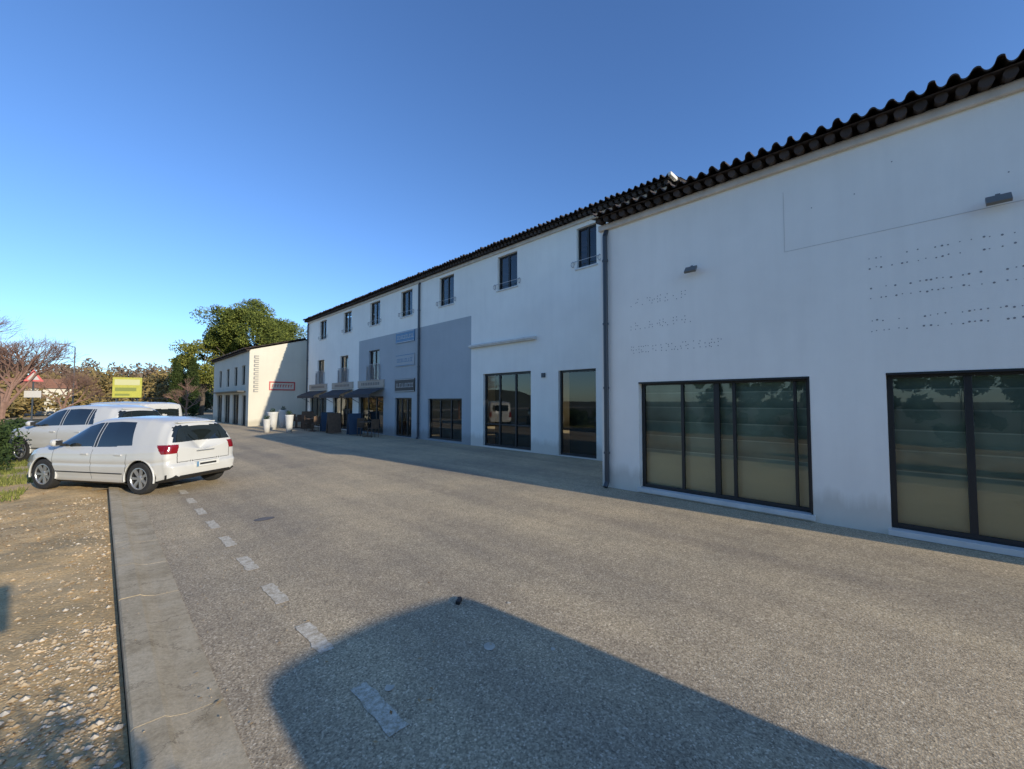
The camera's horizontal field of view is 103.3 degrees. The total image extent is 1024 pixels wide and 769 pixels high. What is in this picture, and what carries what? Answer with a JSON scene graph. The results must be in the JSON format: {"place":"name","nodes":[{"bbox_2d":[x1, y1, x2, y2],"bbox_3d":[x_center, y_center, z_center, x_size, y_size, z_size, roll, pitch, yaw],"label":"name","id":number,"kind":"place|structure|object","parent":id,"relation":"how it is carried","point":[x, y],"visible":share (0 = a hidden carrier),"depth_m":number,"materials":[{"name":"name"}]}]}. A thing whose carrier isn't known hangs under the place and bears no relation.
{"place":"outdoors","nodes":[
{"label":"outdoors","id":0,"kind":"place"},
{"bbox_2d":[5,416,47,419],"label":"crossing road","id":1,"kind":"structure","parent":0,"point":[34,417],"depth_m":44.25,"materials":[{"name":"grey asphalt"}]},
{"bbox_2d":[0,406,212,768],"bbox_3d":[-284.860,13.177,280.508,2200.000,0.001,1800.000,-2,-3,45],"label":"ground terrain","id":2,"kind":"structure","parent":0,"point":[39,420],"depth_m":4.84,"materials":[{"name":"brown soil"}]},
{"bbox_2d":[0,417,31,473],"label":"hedge","id":3,"kind":"object","parent":2,"relation":"on","point":[7,427],"visible":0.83,"depth_m":11.17,"materials":[{"name":"green plant"}]},
{"bbox_2d":[0,459,32,501],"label":"grass","id":4,"kind":"structure","parent":2,"relation":"on","point":[5,481],"depth_m":8.98,"materials":[{"name":"green plant"}]},
{"bbox_2d":[0,310,61,380],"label":"bare tree","id":5,"kind":"object","parent":2,"relation":"on","point":[1,323],"visible":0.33,"depth_m":20.69,"materials":[{"name":"brown plant"}]},
{"bbox_2d":[0,378,76,414],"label":"house","id":6,"kind":"structure","parent":2,"relation":"on","point":[63,387],"depth_m":51.59,"materials":[{"name":"white tile"}]},
{"bbox_2d":[0,330,87,423],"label":"bare tree","id":7,"kind":"object","parent":2,"relation":"on","point":[6,401],"visible":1,"depth_m":17.77,"materials":[{"name":"brown plant"}]},
{"bbox_2d":[24,365,106,408],"bbox_3d":[-34.006,0.620,30.689,5.315,4.938,4.033,2,-3,-34],"label":"bare tree","id":8,"kind":"object","parent":2,"relation":"on","point":[84,379],"visible":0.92,"depth_m":31.02,"materials":[{"name":"brown plant"}]},
{"bbox_2d":[0,358,213,417],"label":"distant woodland","id":9,"kind":"object","parent":2,"relation":"on","point":[155,382],"visible":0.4,"depth_m":56.54,"materials":[{"name":"green plant"}]},
{"bbox_2d":[166,357,184,413],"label":"cypress tree","id":10,"kind":"object","parent":2,"relation":"on","point":[176,378],"visible":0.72,"depth_m":47.79,"materials":[{"name":"green plant"}]},
{"bbox_2d":[172,354,186,414],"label":"cypress tree","id":11,"kind":"object","parent":2,"relation":"on","point":[183,389],"visible":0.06,"depth_m":51.42,"materials":[{"name":"green plant"}]},
{"bbox_2d":[108,486,251,768],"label":"concrete kerb","id":12,"kind":"structure","parent":2,"relation":"on","point":[164,659],"depth_m":2.68,"materials":[{"name":"grey concrete"}]},
{"bbox_2d":[162,375,201,415],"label":"bare tree","id":13,"kind":"object","parent":2,"relation":"on","point":[186,390],"visible":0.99,"depth_m":43.60,"materials":[{"name":"brown plant"}]},
{"bbox_2d":[185,357,201,415],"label":"cypress tree","id":14,"kind":"object","parent":2,"relation":"on","point":[193,373],"visible":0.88,"depth_m":47.38,"materials":[{"name":"green plant"}]},
{"bbox_2d":[168,339,230,414],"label":"oak tree","id":15,"kind":"object","parent":2,"relation":"on","point":[205,370],"visible":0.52,"depth_m":50.38,"materials":[{"name":"green plant"}]},
{"bbox_2d":[0,486,433,768],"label":"dry leaves","id":16,"kind":"object","parent":2,"relation":"on","point":[88,759],"visible":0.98,"depth_m":2.60,"materials":[{"name":"brown plant"}]},
{"bbox_2d":[227,396,229,420],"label":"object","id":17,"kind":"object","parent":2,"relation":"on","point":[227,406],"depth_m":36.45,"materials":[{"name":"grey"}]},
{"bbox_2d":[235,395,238,421],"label":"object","id":18,"kind":"object","parent":2,"relation":"on","point":[236,407],"depth_m":34.18,"materials":[{"name":"grey"}]},
{"bbox_2d":[189,298,306,356],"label":"pine tree","id":19,"kind":"object","parent":2,"relation":"on","point":[230,330],"visible":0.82,"depth_m":50.39,"materials":[{"name":"green plant"}]},
{"bbox_2d":[320,398,337,415],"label":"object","id":20,"kind":"object","parent":2,"relation":"on","point":[324,406],"depth_m":29.22,"materials":[{"name":"grey glass"}]},
{"bbox_2d":[343,398,364,429],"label":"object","id":21,"kind":"object","parent":2,"relation":"on","point":[345,412],"depth_m":26.42,"materials":[{"name":"grey"}]},
{"bbox_2d":[370,398,382,431],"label":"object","id":22,"kind":"object","parent":2,"relation":"on","point":[373,409],"visible":0.2,"depth_m":23.54,"materials":[{"name":"grey glass"}]},
{"bbox_2d":[406,399,411,435],"bbox_3d":[-4.932,1.652,20.729,1.800,2.130,0.001,-2,-3,45],"label":"door","id":23,"kind":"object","parent":2,"relation":"on","point":[410,405],"depth_m":21.12,"materials":[{"name":"grey glass"}]},
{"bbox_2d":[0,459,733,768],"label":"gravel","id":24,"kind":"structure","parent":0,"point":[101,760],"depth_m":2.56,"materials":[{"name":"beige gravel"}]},
{"bbox_2d":[0,413,1023,768],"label":"asphalt road","id":25,"kind":"structure","parent":0,"point":[700,635],"depth_m":3.32,"materials":[{"name":"grey asphalt"}]},
{"bbox_2d":[23,370,43,420],"bbox_3d":[-21.439,0.925,18.093,0.090,3.210,0.624,-2,-3,45],"label":"traffic sign","id":26,"kind":"object","parent":25,"relation":"on","point":[32,393],"visible":0.81,"depth_m":18.09,"materials":[{"name":"grey metal"}]},
{"bbox_2d":[57,343,75,405],"bbox_3d":[-37.114,-0.111,33.605,0.160,6.530,1.109,-2,-3,45],"label":"street lamp","id":27,"kind":"object","parent":25,"relation":"on","point":[73,372],"visible":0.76,"depth_m":33.94,"materials":[{"name":"grey metal"}]},
{"bbox_2d":[8,404,161,461],"bbox_3d":[-13.077,1.461,12.582,4.167,1.692,2.103,0,-2,10],"label":"parked suv","id":28,"kind":"object","parent":25,"relation":"on","point":[65,424],"visible":0.39,"depth_m":11.85,"materials":[{"name":"white paint"}]},
{"bbox_2d":[112,377,142,401],"bbox_3d":[-37.902,1.358,39.867,2.200,4.100,0.130,1,-3,-25],"label":"billboard","id":29,"kind":"object","parent":25,"relation":"on","point":[125,387],"visible":0.76,"depth_m":39.84,"materials":[{"name":"yellow metal"}]},
{"bbox_2d":[27,411,233,494],"bbox_3d":[-8.187,1.366,8.784,3.882,1.576,1.959,0,-2,12],"label":"parked car","id":30,"kind":"object","parent":25,"relation":"on","point":[139,455],"visible":1,"depth_m":8.05,"materials":[{"name":"white paint"}]},
{"bbox_2d":[89,397,181,415],"bbox_3d":[-15.440,1.483,15.991,4.313,1.924,1.962,0,-2,10],"label":"parked van","id":31,"kind":"object","parent":25,"relation":"on","point":[167,409],"visible":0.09,"depth_m":15.59,"materials":[{"name":"white paint"}]},
{"bbox_2d":[213,340,306,425],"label":"walls","id":32,"kind":"structure","parent":25,"relation":"on","point":[286,362],"depth_m":30.23,"materials":[{"name":"white paint"}]},
{"bbox_2d":[218,395,221,420],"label":"window frame","id":33,"kind":"object","parent":32,"relation":"attached to","point":[218,408],"visible":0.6,"depth_m":35.76,"materials":[{"name":"grey metal"}]},
{"bbox_2d":[209,391,244,393],"bbox_3d":[-23.252,0.633,32.822,10.800,0.080,0.500,-2,-3,45],"label":"canopy","id":34,"kind":"object","parent":32,"relation":"attached to","point":[226,392],"visible":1,"depth_m":31.61,"materials":[{"name":"black metal"}]},
{"bbox_2d":[225,395,229,422],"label":"window frame","id":35,"kind":"object","parent":32,"relation":"attached to","point":[226,408],"visible":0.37,"depth_m":33.52,"materials":[{"name":"black metal"}]},
{"bbox_2d":[233,394,238,423],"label":"window frame","id":36,"kind":"object","parent":32,"relation":"attached to","point":[234,410],"visible":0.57,"depth_m":31.36,"materials":[{"name":"black metal"}]},
{"bbox_2d":[243,395,245,425],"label":"window frame","id":37,"kind":"object","parent":32,"relation":"attached to","point":[244,400],"visible":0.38,"depth_m":29.87,"materials":[{"name":"black metal"}]},
{"bbox_2d":[210,338,305,362],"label":"roof","id":38,"kind":"structure","parent":32,"relation":"attached to","point":[237,352],"depth_m":30.66,"materials":[{"name":"tile"}]},
{"bbox_2d":[253,355,294,391],"bbox_3d":[-17.420,-0.735,29.780,0.049,2.610,2.720,-2,-3,45],"label":"gable sign","id":39,"kind":"object","parent":32,"relation":"attached to","point":[269,381],"visible":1,"depth_m":29.47,"materials":[{"name":"red"}]},
{"bbox_2d":[254,516,274,520],"bbox_3d":[-3.771,2.045,6.168,0.200,0.001,0.280,-2,-3,45],"label":"drain cover","id":40,"kind":"object","parent":25,"relation":"on","point":[263,518],"visible":1,"depth_m":6.18,"materials":[{"name":"metal"}]},
{"bbox_2d":[263,415,270,432],"bbox_3d":[-14.026,2.225,23.164,0.427,1.020,0.427,-2,-3,45],"label":"planter","id":41,"kind":"object","parent":25,"relation":"on","point":[266,423],"visible":1,"depth_m":23.04,"materials":[{"name":"grey"}]},
{"bbox_2d":[267,408,277,429],"bbox_3d":[-15.032,2.151,25.424,0.640,1.351,0.640,-2,-3,45],"label":"planter","id":42,"kind":"object","parent":25,"relation":"on","point":[272,414],"visible":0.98,"depth_m":25.24,"materials":[{"name":"grey ceramic"}]},
{"bbox_2d":[279,407,287,427],"bbox_3d":[-15.327,2.157,27.120,0.555,1.476,0.555,-2,-3,45],"label":"planter","id":43,"kind":"object","parent":25,"relation":"on","point":[282,412],"visible":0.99,"depth_m":26.93,"materials":[{"name":"grey ceramic"}]},
{"bbox_2d":[285,411,293,432],"bbox_3d":[-12.753,2.113,23.177,0.469,1.246,0.469,-2,-3,45],"label":"planter","id":44,"kind":"object","parent":25,"relation":"on","point":[289,421],"visible":1,"depth_m":23.03,"materials":[{"name":"grey"}]},
{"bbox_2d":[172,483,408,736],"bbox_3d":[-4.711,2.049,6.240,11.500,0.001,0.128,-2,-3,45],"label":"road marking","id":45,"kind":"object","parent":25,"relation":"on","point":[376,705],"visible":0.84,"depth_m":2.96,"materials":[{"name":"paint"}]},
{"bbox_2d":[289,414,300,427],"bbox_3d":[-14.407,2.442,27.045,1.600,0.900,0.751,-2,-3,45],"label":"terrace table","id":46,"kind":"object","parent":25,"relation":"on","point":[297,419],"visible":0.56,"depth_m":26.60,"materials":[{"name":"black metal"}]},
{"bbox_2d":[300,411,313,428],"bbox_3d":[-12.912,2.240,25.577,0.374,1.091,0.700,-2,-3,45],"label":"pavement board","id":47,"kind":"object","parent":25,"relation":"on","point":[308,413],"visible":0.73,"depth_m":25.47,"materials":[{"name":"wood"}]},
{"bbox_2d":[304,416,320,431],"bbox_3d":[-11.912,2.326,24.166,1.600,0.900,0.751,-2,-3,45],"label":"terrace table","id":48,"kind":"object","parent":25,"relation":"on","point":[307,419],"visible":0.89,"depth_m":24.15,"materials":[{"name":"brown wood"}]},
{"bbox_2d":[320,412,333,430],"bbox_3d":[-10.776,2.161,23.614,0.374,1.091,0.700,-2,-3,45],"label":"pavement board","id":49,"kind":"object","parent":25,"relation":"on","point":[323,421],"visible":0.55,"depth_m":23.42,"materials":[{"name":"blue"}]},
{"bbox_2d":[326,413,340,432],"bbox_3d":[-9.776,2.104,22.208,0.374,1.091,0.700,-2,-3,45],"label":"pavement board","id":50,"kind":"object","parent":25,"relation":"on","point":[333,424],"visible":1,"depth_m":22.11,"materials":[{"name":"fabric"}]},
{"bbox_2d":[346,413,361,434],"bbox_3d":[-8.285,2.068,21.301,0.374,1.091,0.700,-2,-3,45],"label":"pavement board","id":51,"kind":"object","parent":25,"relation":"on","point":[352,424],"visible":0.89,"depth_m":21.16,"materials":[{"name":"blue"}]},
{"bbox_2d":[357,418,378,437],"bbox_3d":[-7.289,2.176,20.454,1.600,0.900,0.751,-2,-3,45],"label":"terrace table","id":52,"kind":"object","parent":25,"relation":"on","point":[361,422],"visible":1,"depth_m":20.23,"materials":[{"name":"black metal"}]},
{"bbox_2d":[442,398,461,439],"bbox_3d":[-2.475,1.549,18.309,2.700,2.020,0.001,-2,-3,45],"label":"shop window room","id":53,"kind":"object","parent":25,"relation":"on","point":[457,419],"visible":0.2,"depth_m":18.53,"materials":[{"name":"grey glass"}]},
{"bbox_2d":[455,596,461,604],"bbox_3d":[-0.473,1.931,3.627,0.048,0.030,0.116,0,-2,3],"label":"rubber debris","id":54,"kind":"object","parent":25,"relation":"on","point":[458,601],"visible":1,"depth_m":3.59,"materials":[{"name":"black rubber"}]},
{"bbox_2d":[385,602,554,690],"bbox_3d":[-0.371,1.920,3.074,0.781,0.001,1.184,-6,-6,69],"label":"paint stain","id":55,"kind":"object","parent":25,"relation":"on","point":[489,646],"visible":1,"depth_m":2.94,"materials":[{"name":"white paint"}]},
{"bbox_2d":[307,186,665,460],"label":"walls","id":56,"kind":"structure","parent":25,"relation":"on","point":[551,302],"depth_m":16.29,"materials":[{"name":"white paint"}]},
{"bbox_2d":[305,324,308,410],"bbox_3d":[-14.986,-0.812,29.654,0.123,7.629,0.275,-2,-3,45],"label":"downpipe","id":57,"kind":"object","parent":56,"relation":"attached to","point":[307,364],"visible":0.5,"depth_m":29.62,"materials":[{"name":"grey metal"}]},
{"bbox_2d":[297,384,326,401],"bbox_3d":[-13.795,0.606,27.883,3.200,1.262,0.848,-2,-3,45],"label":"shop awning","id":58,"kind":"object","parent":56,"relation":"attached to","point":[310,394],"visible":1,"depth_m":27.84,"materials":[{"name":"fabric"}]},
{"bbox_2d":[311,397,322,425],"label":"shop door frame","id":59,"kind":"object","parent":56,"relation":"attached to","point":[317,408],"visible":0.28,"depth_m":28.57,"materials":[{"name":"black metal"}]},
{"bbox_2d":[321,320,326,338],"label":"window frame","id":60,"kind":"object","parent":56,"relation":"attached to","point":[324,330],"visible":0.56,"depth_m":27.96,"materials":[{"name":"black metal"}]},
{"bbox_2d":[319,382,352,402],"bbox_3d":[-10.911,0.491,25.042,3.100,1.262,0.848,-2,-3,45],"label":"shop awning","id":61,"kind":"object","parent":56,"relation":"attached to","point":[346,386],"visible":1,"depth_m":24.99,"materials":[{"name":"fabric"}]},
{"bbox_2d":[334,397,347,428],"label":"shop door frame","id":62,"kind":"object","parent":56,"relation":"attached to","point":[341,408],"visible":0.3,"depth_m":25.72,"materials":[{"name":"black metal"}]},
{"bbox_2d":[341,356,347,381],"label":"french window frame","id":63,"kind":"object","parent":56,"relation":"attached to","point":[345,365],"visible":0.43,"depth_m":25.48,"materials":[{"name":"black metal"}]},
{"bbox_2d":[345,311,351,332],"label":"window frame","id":64,"kind":"object","parent":56,"relation":"attached to","point":[346,320],"visible":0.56,"depth_m":25.54,"materials":[{"name":"black metal"}]},
{"bbox_2d":[344,379,384,402],"bbox_3d":[-8.204,0.384,22.377,3.100,1.262,0.848,-2,-3,45],"label":"shop awning","id":65,"kind":"object","parent":56,"relation":"attached to","point":[368,391],"visible":1,"depth_m":22.35,"materials":[{"name":"fabric"}]},
{"bbox_2d":[361,396,382,433],"bbox_3d":[-7.815,1.674,22.720,2.894,2.007,0.064,-2,-3,45],"label":"shop door frame","id":66,"kind":"object","parent":56,"relation":"attached to","point":[376,397],"visible":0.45,"depth_m":22.91,"materials":[{"name":"black metal"}]},
{"bbox_2d":[370,350,379,379],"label":"french window frame","id":67,"kind":"object","parent":56,"relation":"attached to","point":[375,364],"visible":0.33,"depth_m":22.62,"materials":[{"name":"black metal"}]},
{"bbox_2d":[372,301,379,324],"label":"window frame","id":68,"kind":"object","parent":56,"relation":"attached to","point":[376,303],"visible":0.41,"depth_m":22.68,"materials":[{"name":"black metal"}]},
{"bbox_2d":[396,398,411,436],"bbox_3d":[-5.359,1.636,20.297,1.594,1.927,0.064,-2,-3,45],"label":"shop door frame","id":69,"kind":"object","parent":56,"relation":"attached to","point":[401,434],"visible":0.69,"depth_m":20.44,"materials":[{"name":"black metal"}]},
{"bbox_2d":[395,329,414,391],"bbox_3d":[-5.340,-1.153,20.179,1.850,3.030,0.045,-2,-3,45],"label":"wall sign","id":70,"kind":"object","parent":56,"relation":"attached to","point":[405,385],"visible":1,"depth_m":20.10,"materials":[{"name":"grey metal"}]},
{"bbox_2d":[403,289,412,316],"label":"window frame","id":71,"kind":"object","parent":56,"relation":"attached to","point":[408,292],"visible":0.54,"depth_m":20.35,"materials":[{"name":"black metal"}]},
{"bbox_2d":[416,282,420,438],"bbox_3d":[-4.425,-1.232,19.251,0.123,7.629,0.275,-2,-3,45],"label":"downpipe","id":72,"kind":"object","parent":56,"relation":"attached to","point":[418,359],"visible":0.99,"depth_m":19.20,"materials":[{"name":"grey metal"}]},
{"bbox_2d":[430,399,461,441],"bbox_3d":[-2.902,1.533,17.877,2.494,1.817,0.064,-2,-3,45],"label":"shop window frame","id":73,"kind":"object","parent":56,"relation":"attached to","point":[451,439],"visible":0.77,"depth_m":18.12,"materials":[{"name":"black metal"}]},
{"bbox_2d":[441,275,453,305],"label":"window frame","id":74,"kind":"object","parent":56,"relation":"attached to","point":[449,277],"visible":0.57,"depth_m":18.10,"materials":[{"name":"black metal"}]},
{"bbox_2d":[451,280,453,302],"bbox_3d":[-2.386,-4.140,18.451,1.270,1.500,0.001,-2,-3,45],"label":"window","id":75,"kind":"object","parent":56,"relation":"attached to","point":[452,291],"depth_m":18.84,"materials":[{"name":"blue"}]},
{"bbox_2d":[315,254,600,384],"bbox_3d":[-5.516,-1.986,20.348,23.109,3.369,0.100,-2,-3,45],"label":"window railing","id":76,"kind":"object","parent":56,"relation":"attached to","point":[347,375],"depth_m":23.02,"materials":[{"name":"grey metal"}]},
{"bbox_2d":[319,263,597,340],"bbox_3d":[-5.495,-1.819,20.433,22.910,3.183,0.140,-2,-3,45],"label":"window sill","id":77,"kind":"structure","parent":56,"relation":"attached to","point":[587,266],"depth_m":15.38,"materials":[{"name":"white stone"}]},
{"bbox_2d":[375,246,586,315],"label":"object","id":78,"kind":"structure","parent":56,"relation":"on","point":[505,274],"depth_m":24.16,"materials":[{"name":"glass"}]},
{"bbox_2d":[307,186,666,323],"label":"cornice","id":79,"kind":"structure","parent":56,"relation":"attached to","point":[568,225],"depth_m":16.00,"materials":[{"name":"white paint"}]},
{"bbox_2d":[303,173,686,322],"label":"roof","id":80,"kind":"structure","parent":56,"relation":"attached to","point":[662,181],"depth_m":15.19,"materials":[{"name":"ceramic"}]},
{"bbox_2d":[668,171,676,180],"bbox_3d":[4.251,-5.503,10.707,0.095,0.100,0.410,-2,-3,45],"label":"verge end","id":81,"kind":"object","parent":80,"relation":"attached to","point":[672,175],"visible":0.95,"depth_m":10.64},
{"bbox_2d":[468,336,535,348],"bbox_3d":[-0.470,-1.584,15.304,3.550,0.120,0.170,-2,-3,45],"label":"awning cassette","id":82,"kind":"object","parent":56,"relation":"attached to","point":[503,342],"visible":1,"depth_m":15.11,"materials":[{"name":"white metal"}]},
{"bbox_2d":[485,371,530,449],"bbox_3d":[-0.149,0.959,15.185,2.524,2.807,0.064,-2,-3,45],"label":"shop window frame","id":83,"kind":"object","parent":56,"relation":"attached to","point":[516,425],"visible":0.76,"depth_m":15.38,"materials":[{"name":"black metal"}]},
{"bbox_2d":[500,252,516,289],"bbox_3d":[-0.092,-4.264,15.339,1.044,1.297,0.064,-2,-3,45],"label":"window frame","id":84,"kind":"object","parent":56,"relation":"attached to","point":[509,268],"visible":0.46,"depth_m":15.34,"materials":[{"name":"black metal"}]},
{"bbox_2d":[511,258,516,286],"bbox_3d":[0.334,-4.248,15.771,1.250,1.500,0.001,-2,-3,45],"label":"window","id":85,"kind":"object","parent":56,"relation":"attached to","point":[513,271],"depth_m":16.03,"materials":[{"name":"blue"}]},
{"bbox_2d":[560,369,596,458],"bbox_3d":[2.138,0.908,12.933,1.444,2.767,0.060,-2,-3,45],"label":"glass door frame","id":86,"kind":"object","parent":56,"relation":"attached to","point":[561,409],"visible":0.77,"depth_m":13.36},
{"bbox_2d":[578,224,595,267],"bbox_3d":[2.432,-4.364,12.853,0.734,1.297,0.064,-2,-3,45],"label":"window frame","id":87,"kind":"object","parent":56,"relation":"attached to","point":[588,240],"visible":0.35,"depth_m":12.85,"materials":[{"name":"black metal"}]},
{"bbox_2d":[590,231,596,264],"bbox_3d":[2.858,-4.348,13.285,0.940,1.500,0.001,-2,-3,45],"label":"window","id":88,"kind":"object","parent":56,"relation":"attached to","point":[593,260],"depth_m":13.46,"materials":[{"name":"grey"}]},
{"bbox_2d":[495,373,530,447],"bbox_3d":[0.277,0.975,15.617,2.730,3.010,0.001,-2,-3,45],"label":"shop window room","id":89,"kind":"object","parent":25,"relation":"on","point":[508,407],"visible":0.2,"depth_m":15.85,"materials":[{"name":"grey"}]},
{"bbox_2d":[569,371,595,455],"bbox_3d":[2.563,0.924,13.364,1.650,2.970,0.001,-2,-3,45],"label":"glass door room","id":90,"kind":"object","parent":25,"relation":"on","point":[582,409],"visible":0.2,"depth_m":13.55,"materials":[{"name":"grey glass"}]},
{"bbox_2d":[600,77,1023,545],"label":"walls","id":91,"kind":"structure","parent":25,"relation":"on","point":[756,300],"depth_m":5.86,"materials":[{"name":"white paint"}]},
{"bbox_2d":[602,230,609,487],"bbox_3d":[1.995,-0.638,8.537,0.123,5.579,0.275,-2,-3,45],"label":"downpipe","id":92,"kind":"object","parent":91,"relation":"attached to","point":[606,369],"visible":0.95,"depth_m":8.47,"materials":[{"name":"grey metal"}]},
{"bbox_2d":[684,265,696,273],"bbox_3d":[3.235,-2.079,7.302,0.200,0.151,0.188,-2,-3,45],"label":"floodlight","id":93,"kind":"object","parent":91,"relation":"attached to","point":[691,268],"visible":1,"depth_m":7.26,"materials":[{"name":"grey metal"}]},
{"bbox_2d":[642,379,810,512],"bbox_3d":[3.607,0.956,7.151,2.764,2.067,0.064,-2,-3,45],"label":"shop window frame","id":94,"kind":"object","parent":91,"relation":"attached to","point":[718,467],"visible":0.84,"depth_m":7.07,"materials":[{"name":"black metal"}]},
{"bbox_2d":[646,381,808,506],"bbox_3d":[3.675,0.957,7.220,2.970,2.270,0.001,-2,-3,45],"label":"window glass","id":95,"kind":"object","parent":94,"relation":"in","point":[765,442],"depth_m":7.03,"materials":[{"name":"clear glass"}]},
{"bbox_2d":[590,49,1023,224],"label":"roof","id":96,"kind":"structure","parent":91,"relation":"attached to","point":[1003,70],"depth_m":5.85,"materials":[{"name":"ceramic"}]},
{"bbox_2d":[598,78,1023,232],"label":"cornice","id":97,"kind":"structure","parent":91,"relation":"attached to","point":[1012,87],"depth_m":5.87,"materials":[{"name":"white paint"}]},
{"bbox_2d":[633,161,1023,352],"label":"fixing holes","id":98,"kind":"object","parent":91,"relation":"attached to","point":[886,296],"visible":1,"depth_m":5.23,"materials":[{"name":"grey"}]},
{"bbox_2d":[637,486,1023,557],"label":"window sill","id":99,"kind":"structure","parent":91,"relation":"attached to","point":[968,543],"depth_m":5.41,"materials":[{"name":"white concrete"}]},
{"bbox_2d":[638,368,1023,514],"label":"window trim","id":100,"kind":"structure","parent":91,"relation":"attached to","point":[948,372],"depth_m":6.07,"materials":[{"name":"black metal"}]},
{"bbox_2d":[783,200,1022,251],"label":"wall cable","id":101,"kind":"object","parent":91,"relation":"attached to","point":[891,228],"depth_m":5.53,"materials":[{"name":"grey"}]},
{"bbox_2d":[886,371,1023,547],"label":"shop window frame","id":102,"kind":"object","parent":91,"relation":"attached to","point":[973,534],"visible":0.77,"depth_m":5.07,"materials":[{"name":"black metal"}]},
{"bbox_2d":[886,374,1023,540],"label":"window glass","id":103,"kind":"object","parent":102,"relation":"in","point":[931,455],"depth_m":5.20,"materials":[{"name":"clear glass"}]},
{"bbox_2d":[985,192,1012,205],"bbox_3d":[5.770,-2.199,4.806,0.200,0.151,0.188,-2,-3,45],"label":"floodlight","id":104,"kind":"object","parent":91,"relation":"attached to","point":[998,198],"visible":1,"depth_m":4.76,"materials":[{"name":"grey metal"}]},
{"bbox_2d":[0,0,1023,376],"label":"sky","id":105,"kind":"structure","parent":0,"point":[161,161],"materials":[{"name":"blue"}]}
]}

